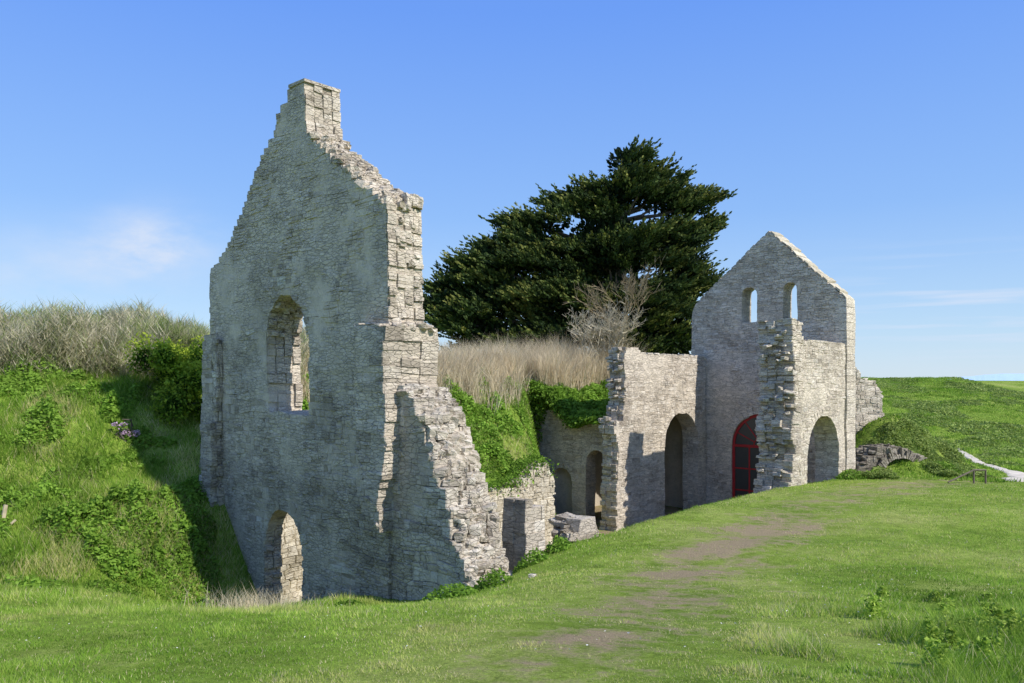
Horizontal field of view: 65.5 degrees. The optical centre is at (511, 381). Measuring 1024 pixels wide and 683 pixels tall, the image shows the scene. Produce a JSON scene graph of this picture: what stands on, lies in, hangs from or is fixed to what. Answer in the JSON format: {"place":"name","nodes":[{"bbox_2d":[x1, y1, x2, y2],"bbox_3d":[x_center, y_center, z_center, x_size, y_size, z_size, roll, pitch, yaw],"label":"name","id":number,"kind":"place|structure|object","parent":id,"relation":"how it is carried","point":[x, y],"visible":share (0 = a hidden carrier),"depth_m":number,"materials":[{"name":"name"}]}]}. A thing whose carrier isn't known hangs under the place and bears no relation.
{"place":"outdoors","nodes":[
{"label":"outdoors","id":0,"kind":"place"},
{"bbox_2d":[0,371,1023,682],"bbox_3d":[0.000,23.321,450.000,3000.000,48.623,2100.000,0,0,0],"label":"ground","id":1,"kind":"structure","parent":0,"point":[746,545],"depth_m":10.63,"materials":[{"name":"green plant"}]},
{"bbox_2d":[1,505,16,525],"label":"wooden stake","id":2,"kind":"object","parent":1,"relation":"on","point":[4,510],"visible":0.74,"depth_m":18.21,"materials":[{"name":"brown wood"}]},
{"bbox_2d":[0,346,220,604],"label":"ground cover","id":3,"kind":"object","parent":1,"relation":"on","point":[134,489],"visible":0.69,"depth_m":19.43,"materials":[{"name":"green plant"}]},
{"bbox_2d":[111,419,140,441],"bbox_3d":[-10.584,1.428,21.790,0.733,0.796,0.705,0,0,-42],"label":"flowering shrub","id":4,"kind":"object","parent":1,"relation":"on","point":[125,432],"visible":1,"depth_m":21.73,"materials":[{"name":"purple plant"}]},
{"bbox_2d":[0,366,260,606],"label":"bank grass","id":5,"kind":"structure","parent":1,"relation":"on","point":[34,542],"depth_m":20.16,"materials":[{"name":"green plant"}]},
{"bbox_2d":[0,295,308,387],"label":"brush","id":6,"kind":"object","parent":1,"relation":"on","point":[91,339],"visible":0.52,"depth_m":24.32,"materials":[{"name":"beige plant"}]},
{"bbox_2d":[122,332,203,426],"bbox_3d":[-9.837,0.426,23.501,3.825,3.760,2.817,0,0,0],"label":"leafy shrub","id":7,"kind":"object","parent":1,"relation":"on","point":[179,371],"visible":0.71,"depth_m":23.00,"materials":[{"name":"green plant"}]},
{"bbox_2d":[171,580,332,610],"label":"dry stalks","id":8,"kind":"object","parent":1,"relation":"on","point":[248,602],"visible":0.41,"depth_m":12.24,"materials":[{"name":"beige plant"}]},
{"bbox_2d":[199,79,512,602],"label":"ruined gable","id":9,"kind":"structure","parent":1,"relation":"on","point":[367,475],"depth_m":17.36,"materials":[{"name":"grey stone"}]},
{"bbox_2d":[280,459,555,604],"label":"rubble wall","id":10,"kind":"structure","parent":1,"relation":"on","point":[540,491],"depth_m":27.54,"materials":[{"name":"stone"}]},
{"bbox_2d":[488,454,558,496],"bbox_3d":[-2.854,3.427,25.668,2.136,1.432,11.817,0,0,44],"label":"trailing ivy","id":11,"kind":"object","parent":10,"relation":"attached to","point":[507,476],"visible":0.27,"depth_m":28.80,"materials":[{"name":"green plant"}]},
{"bbox_2d":[302,368,555,514],"bbox_3d":[0.449,2.591,32.767,25.719,6.875,5.333,0,0,-45],"label":"ground cover","id":12,"kind":"object","parent":1,"relation":"on","point":[499,451],"visible":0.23,"depth_m":31.15,"materials":[{"name":"green plant"}]},
{"bbox_2d":[300,330,663,438],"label":"dry grass","id":13,"kind":"structure","parent":1,"relation":"on","point":[554,362],"depth_m":36.08,"materials":[{"name":"beige plant"}]},
{"bbox_2d":[562,305,614,355],"bbox_3d":[3.955,-2.522,40.224,2.591,2.498,3.572,0,0,11],"label":"bare shrub","id":14,"kind":"object","parent":13,"relation":"on","point":[587,337],"visible":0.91,"depth_m":39.76,"materials":[{"name":"grey plant"}]},
{"bbox_2d":[562,256,664,330],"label":"bare shrub","id":15,"kind":"object","parent":13,"relation":"on","point":[629,281],"visible":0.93,"depth_m":40.87,"materials":[{"name":"grey plant"}]},
{"bbox_2d":[583,290,649,351],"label":"bare shrub","id":16,"kind":"object","parent":13,"relation":"on","point":[619,329],"visible":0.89,"depth_m":40.27,"materials":[{"name":"grey plant"}]},
{"bbox_2d":[461,378,554,514],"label":"bank grass","id":17,"kind":"structure","parent":1,"relation":"on","point":[514,442],"depth_m":31.35,"materials":[{"name":"green plant"}]},
{"bbox_2d":[26,534,1009,652],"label":"daisies","id":18,"kind":"object","parent":1,"relation":"on","point":[579,621],"visible":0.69,"depth_m":7.16,"materials":[{"name":"white plant"}]},
{"bbox_2d":[26,460,1019,665],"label":"weeds","id":19,"kind":"object","parent":1,"relation":"on","point":[532,557],"visible":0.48,"depth_m":17.53,"materials":[{"name":"green plant"}]},
{"bbox_2d":[501,496,545,570],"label":"stone pier","id":20,"kind":"structure","parent":1,"relation":"on","point":[523,524],"depth_m":16.95,"materials":[{"name":"grey stone"}]},
{"bbox_2d":[547,514,598,542],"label":"stone block","id":21,"kind":"structure","parent":1,"relation":"on","point":[571,528],"depth_m":20.93,"materials":[{"name":"grey stone"}]},
{"bbox_2d":[422,134,737,354],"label":"cypress tree","id":22,"kind":"object","parent":1,"relation":"on","point":[607,243],"visible":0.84,"depth_m":43.91,"materials":[{"name":"green plant"}]},
{"bbox_2d":[530,231,855,531],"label":"ruined chapel","id":23,"kind":"structure","parent":1,"relation":"on","point":[737,402],"depth_m":34.59,"materials":[{"name":"stone"}]},
{"bbox_2d":[521,377,602,446],"bbox_3d":[1.923,1.441,35.569,5.543,3.395,2.035,0,0,44],"label":"hanging ivy","id":24,"kind":"object","parent":23,"relation":"attached to","point":[548,399],"visible":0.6,"depth_m":35.42,"materials":[{"name":"green plant"}]},
{"bbox_2d":[732,414,758,497],"bbox_3d":[11.306,3.830,35.852,3.000,4.740,0.080,0,0,44],"label":"door","id":25,"kind":"structure","parent":23,"relation":"in","point":[745,450],"depth_m":36.48,"materials":[{"name":"red paint"}]},
{"bbox_2d":[854,367,883,433],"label":"ruined wall","id":26,"kind":"structure","parent":1,"relation":"on","point":[869,395],"depth_m":37.24,"materials":[{"name":"grey stone"}]},
{"bbox_2d":[854,443,926,471],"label":"ruined arch","id":27,"kind":"structure","parent":1,"relation":"on","point":[867,457],"depth_m":34.04,"materials":[{"name":"grey stone"}]},
{"bbox_2d":[842,414,995,478],"bbox_3d":[16.648,3.368,36.001,6.422,3.767,8.118,0,0,0],"label":"ground cover","id":28,"kind":"object","parent":1,"relation":"on","point":[955,459],"visible":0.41,"depth_m":34.87,"materials":[{"name":"green plant"}]},
{"bbox_2d":[855,376,1023,482],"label":"dune grass","id":29,"kind":"structure","parent":1,"relation":"on","point":[944,391],"depth_m":54.31,"materials":[{"name":"green plant"}]},
{"bbox_2d":[860,585,1023,670],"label":"leafy weeds","id":30,"kind":"object","parent":1,"relation":"on","point":[942,645],"visible":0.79,"depth_m":6.94,"materials":[{"name":"green plant"}]},
{"bbox_2d":[948,469,986,483],"bbox_3d":[16.979,3.612,29.692,1.723,0.650,0.086,0,0,-14],"label":"handrail","id":31,"kind":"object","parent":1,"relation":"on","point":[974,470],"visible":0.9,"depth_m":29.73,"materials":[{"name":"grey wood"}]},
{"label":"turf bank","id":32,"kind":"structure","parent":1,"relation":"on","visible":0},
{"bbox_2d":[531,375,609,415],"bbox_3d":[4.865,0.571,37.714,4.906,2.303,7.391,0,0,44],"label":"ground cover","id":33,"kind":"object","parent":32,"relation":"on","point":[586,393],"visible":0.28,"depth_m":36.37,"materials":[{"name":"green plant"}]},
{"bbox_2d":[0,0,1023,377],"label":"sky","id":34,"kind":"structure","parent":0,"point":[883,140],"materials":[{"name":"blue"}]},
{"bbox_2d":[958,448,1023,481],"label":"path","id":35,"kind":"structure","parent":0,"point":[1015,474],"depth_m":35.27,"materials":[{"name":"beige gravel"}]},
{"bbox_2d":[961,374,1023,380],"bbox_3d":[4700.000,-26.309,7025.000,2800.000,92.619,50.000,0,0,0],"label":"hills","id":36,"kind":"structure","parent":0,"point":[1005,377],"depth_m":7032.83,"materials":[{"name":"blue"}]}
]}

